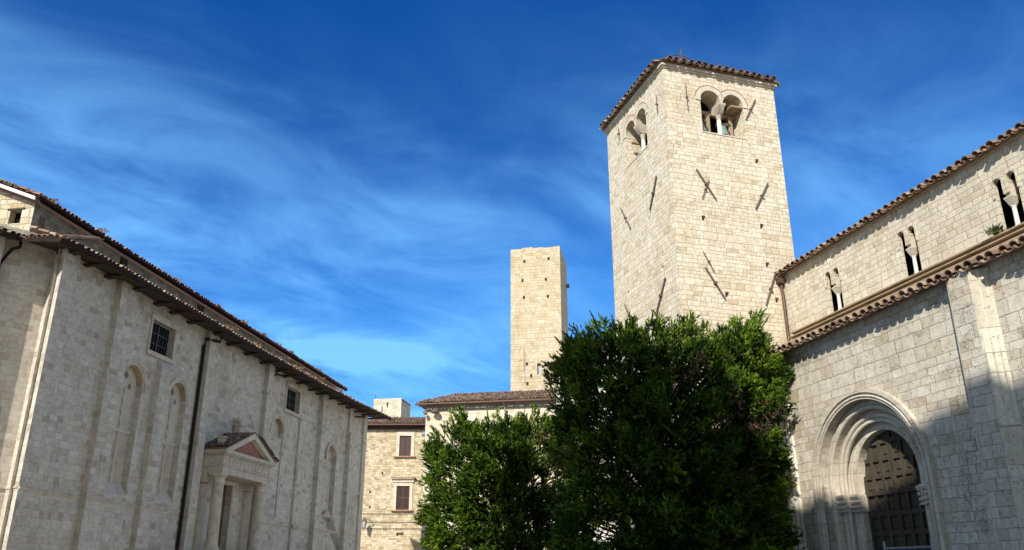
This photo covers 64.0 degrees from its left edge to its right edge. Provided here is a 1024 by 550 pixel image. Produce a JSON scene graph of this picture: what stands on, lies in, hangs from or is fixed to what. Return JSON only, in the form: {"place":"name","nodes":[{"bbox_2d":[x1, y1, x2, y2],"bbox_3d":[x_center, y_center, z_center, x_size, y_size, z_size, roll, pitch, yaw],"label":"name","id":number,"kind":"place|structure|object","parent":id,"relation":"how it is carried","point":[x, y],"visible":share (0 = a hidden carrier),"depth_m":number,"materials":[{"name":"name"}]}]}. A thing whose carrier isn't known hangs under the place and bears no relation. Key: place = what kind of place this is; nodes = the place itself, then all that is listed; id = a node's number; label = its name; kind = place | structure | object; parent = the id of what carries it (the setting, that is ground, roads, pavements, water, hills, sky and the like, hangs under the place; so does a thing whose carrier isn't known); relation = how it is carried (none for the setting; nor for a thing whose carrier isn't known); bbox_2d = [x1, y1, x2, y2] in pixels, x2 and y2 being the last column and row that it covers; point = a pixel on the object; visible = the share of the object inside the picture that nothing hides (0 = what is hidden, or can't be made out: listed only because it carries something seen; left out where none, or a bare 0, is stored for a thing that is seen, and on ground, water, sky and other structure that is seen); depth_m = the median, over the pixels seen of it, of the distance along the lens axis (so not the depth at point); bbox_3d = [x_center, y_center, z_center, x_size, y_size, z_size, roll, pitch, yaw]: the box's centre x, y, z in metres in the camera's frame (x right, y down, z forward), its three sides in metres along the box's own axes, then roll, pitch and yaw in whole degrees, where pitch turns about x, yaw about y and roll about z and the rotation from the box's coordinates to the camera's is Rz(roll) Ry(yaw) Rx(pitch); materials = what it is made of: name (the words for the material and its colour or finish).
{"place":"outdoors","nodes":[
{"label":"outdoors","id":0,"kind":"place"},
{"bbox_2d":[0,179,391,549],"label":"gothic church","id":1,"kind":"structure","parent":0,"point":[145,404],"depth_m":33.72,"materials":[{"name":"grey stone"}]},
{"bbox_2d":[36,216,45,233],"bbox_3d":[-18.427,-1.721,31.895,0.108,1.154,0.340,-3,-20,8],"label":"bricked window","id":2,"kind":"structure","parent":1,"relation":"in","point":[41,223],"depth_m":31.99,"materials":[{"name":"brick"}]},
{"bbox_2d":[104,359,146,494],"bbox_3d":[-15.392,5.918,32.287,0.435,5.260,1.862,-3,-20,8],"label":"blind window","id":3,"kind":"structure","parent":1,"relation":"in","point":[132,378],"depth_m":32.53,"materials":[{"name":"grey stone"}]},
{"bbox_2d":[145,312,179,364],"bbox_3d":[-15.087,2.748,35.091,0.410,1.755,2.131,-3,-20,8],"label":"window","id":4,"kind":"structure","parent":1,"relation":"in","point":[158,336],"depth_m":35.22,"materials":[{"name":"grey stone"}]},
{"bbox_2d":[154,377,189,502],"bbox_3d":[-14.886,7.091,35.499,0.435,5.344,1.823,-3,-20,8],"label":"blind window","id":5,"kind":"structure","parent":1,"relation":"in","point":[177,394],"depth_m":35.73,"materials":[{"name":"grey stone"}]},
{"bbox_2d":[263,414,284,516],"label":"blind window","id":6,"kind":"structure","parent":1,"relation":"in","point":[276,428],"depth_m":45.49,"materials":[{"name":"grey stone"}]},
{"bbox_2d":[284,381,302,417],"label":"window","id":7,"kind":"structure","parent":1,"relation":"in","point":[289,405],"depth_m":48.48,"materials":[{"name":"grey stone"}]},
{"bbox_2d":[325,442,334,460],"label":"blind window","id":8,"kind":"structure","parent":1,"relation":"in","point":[331,443],"depth_m":52.83,"materials":[{"name":"grey stone"}]},
{"bbox_2d":[374,395,410,417],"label":"cream stone tower","id":9,"kind":"structure","parent":0,"point":[396,407],"depth_m":130.86,"materials":[{"name":"stone"}]},
{"bbox_2d":[0,0,1023,420],"label":"sky","id":10,"kind":"structure","parent":0,"point":[355,183],"materials":[{"name":"blue"}]},
{"bbox_2d":[511,246,568,390],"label":"ochre stone tower","id":11,"kind":"structure","parent":0,"point":[539,307],"depth_m":104.25,"materials":[{"name":"stone"}]},
{"bbox_2d":[538,364,540,374],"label":"window pane","id":12,"kind":"structure","parent":11,"relation":"in","point":[539,367],"depth_m":101.87,"materials":[{"name":"glass"}]},
{"bbox_2d":[599,48,794,549],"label":"bell tower","id":13,"kind":"structure","parent":0,"point":[700,223],"depth_m":29.23,"materials":[{"name":"stone"}]},
{"bbox_2d":[702,119,707,131],"bbox_3d":[6.890,-5.430,29.973,0.510,0.560,0.502,0,-20,0],"label":"church bell","id":14,"kind":"object","parent":13,"relation":"attached to","point":[703,123],"visible":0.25,"depth_m":29.88,"materials":[{"name":"green metal"}]},
{"bbox_2d":[715,123,728,134],"bbox_3d":[7.767,-5.335,30.233,0.510,0.560,0.502,0,-20,0],"label":"church bell","id":15,"kind":"object","parent":13,"relation":"attached to","point":[724,129],"visible":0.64,"depth_m":30.10,"materials":[{"name":"green metal"}]},
{"bbox_2d":[719,120,1023,549],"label":"romanesque church","id":16,"kind":"structure","parent":0,"point":[903,347],"depth_m":19.21,"materials":[{"name":"stone"}]},
{"bbox_2d":[824,265,843,311],"bbox_3d":[10.237,0.454,26.077,0.800,2.270,3.400,5,-21,-14],"label":"twin window","id":17,"kind":"structure","parent":16,"relation":"in","point":[835,285],"depth_m":25.56,"materials":[{"name":"stone"}]},
{"bbox_2d":[864,430,930,549],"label":"door","id":18,"kind":"structure","parent":16,"relation":"in","point":[897,518],"depth_m":18.90,"materials":[{"name":"brown wood"}]},
{"bbox_2d":[896,223,921,275],"bbox_3d":[11.093,-0.659,23.036,0.800,2.270,3.400,5,-21,-14],"label":"twin window","id":19,"kind":"structure","parent":16,"relation":"in","point":[909,240],"depth_m":22.56,"materials":[{"name":"stone"}]},
{"bbox_2d":[982,223,1007,235],"bbox_3d":[11.464,-1.086,19.450,0.384,0.268,0.712,14,-24,-33],"label":"ledge plant","id":20,"kind":"object","parent":16,"relation":"on","point":[995,230],"visible":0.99,"depth_m":19.36,"materials":[{"name":"green plant"}]},
{"bbox_2d":[990,168,1023,228],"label":"twin window","id":21,"kind":"structure","parent":16,"relation":"in","point":[1009,194],"depth_m":19.58,"materials":[{"name":"stone"}]},
{"label":"ground","id":22,"kind":"structure","parent":0,"visible":0},
{"bbox_2d":[360,406,425,549],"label":"stone house","id":23,"kind":"structure","parent":22,"relation":"on","point":[393,491],"depth_m":77.35,"materials":[{"name":"stone"}]},
{"bbox_2d":[362,517,372,528],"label":"wall lantern","id":24,"kind":"object","parent":23,"relation":"attached to","point":[364,521],"depth_m":75.25,"materials":[{"name":"glass"}]},
{"bbox_2d":[364,528,416,528],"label":"wall cable","id":25,"kind":"object","parent":23,"relation":"attached to","point":[390,528],"depth_m":75.90,"materials":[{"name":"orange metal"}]},
{"bbox_2d":[391,477,415,510],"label":"window","id":26,"kind":"structure","parent":23,"relation":"in","point":[404,494],"depth_m":77.11,"materials":[{"name":"stone"}]},
{"bbox_2d":[394,432,415,456],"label":"window","id":27,"kind":"structure","parent":23,"relation":"in","point":[408,451],"depth_m":78.65,"materials":[{"name":"stone"}]},
{"bbox_2d":[415,389,556,549],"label":"pale stone house","id":28,"kind":"structure","parent":22,"relation":"on","point":[479,403],"depth_m":74.68,"materials":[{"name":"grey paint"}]},
{"bbox_2d":[431,409,439,413],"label":"floodlight","id":29,"kind":"object","parent":28,"relation":"attached to","point":[434,411],"visible":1,"depth_m":74.67,"materials":[{"name":"metal"}]},
{"bbox_2d":[411,399,598,549],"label":"evergreen tree","id":30,"kind":"object","parent":22,"relation":"on","point":[513,507],"visible":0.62,"depth_m":29.11,"materials":[{"name":"green plant"}]},
{"bbox_2d":[550,338,617,549],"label":"plastered house","id":31,"kind":"structure","parent":22,"relation":"on","point":[599,390],"depth_m":68.86,"materials":[{"name":"paint"}]},
{"bbox_2d":[540,307,805,549],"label":"evergreen tree","id":32,"kind":"object","parent":22,"relation":"on","point":[642,398],"visible":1,"depth_m":21.01,"materials":[{"name":"green plant"}]},
{"bbox_2d":[883,539,933,549],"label":"metal railing","id":33,"kind":"object","parent":22,"relation":"on","point":[910,547],"visible":1,"depth_m":16.10,"materials":[{"name":"metal"}]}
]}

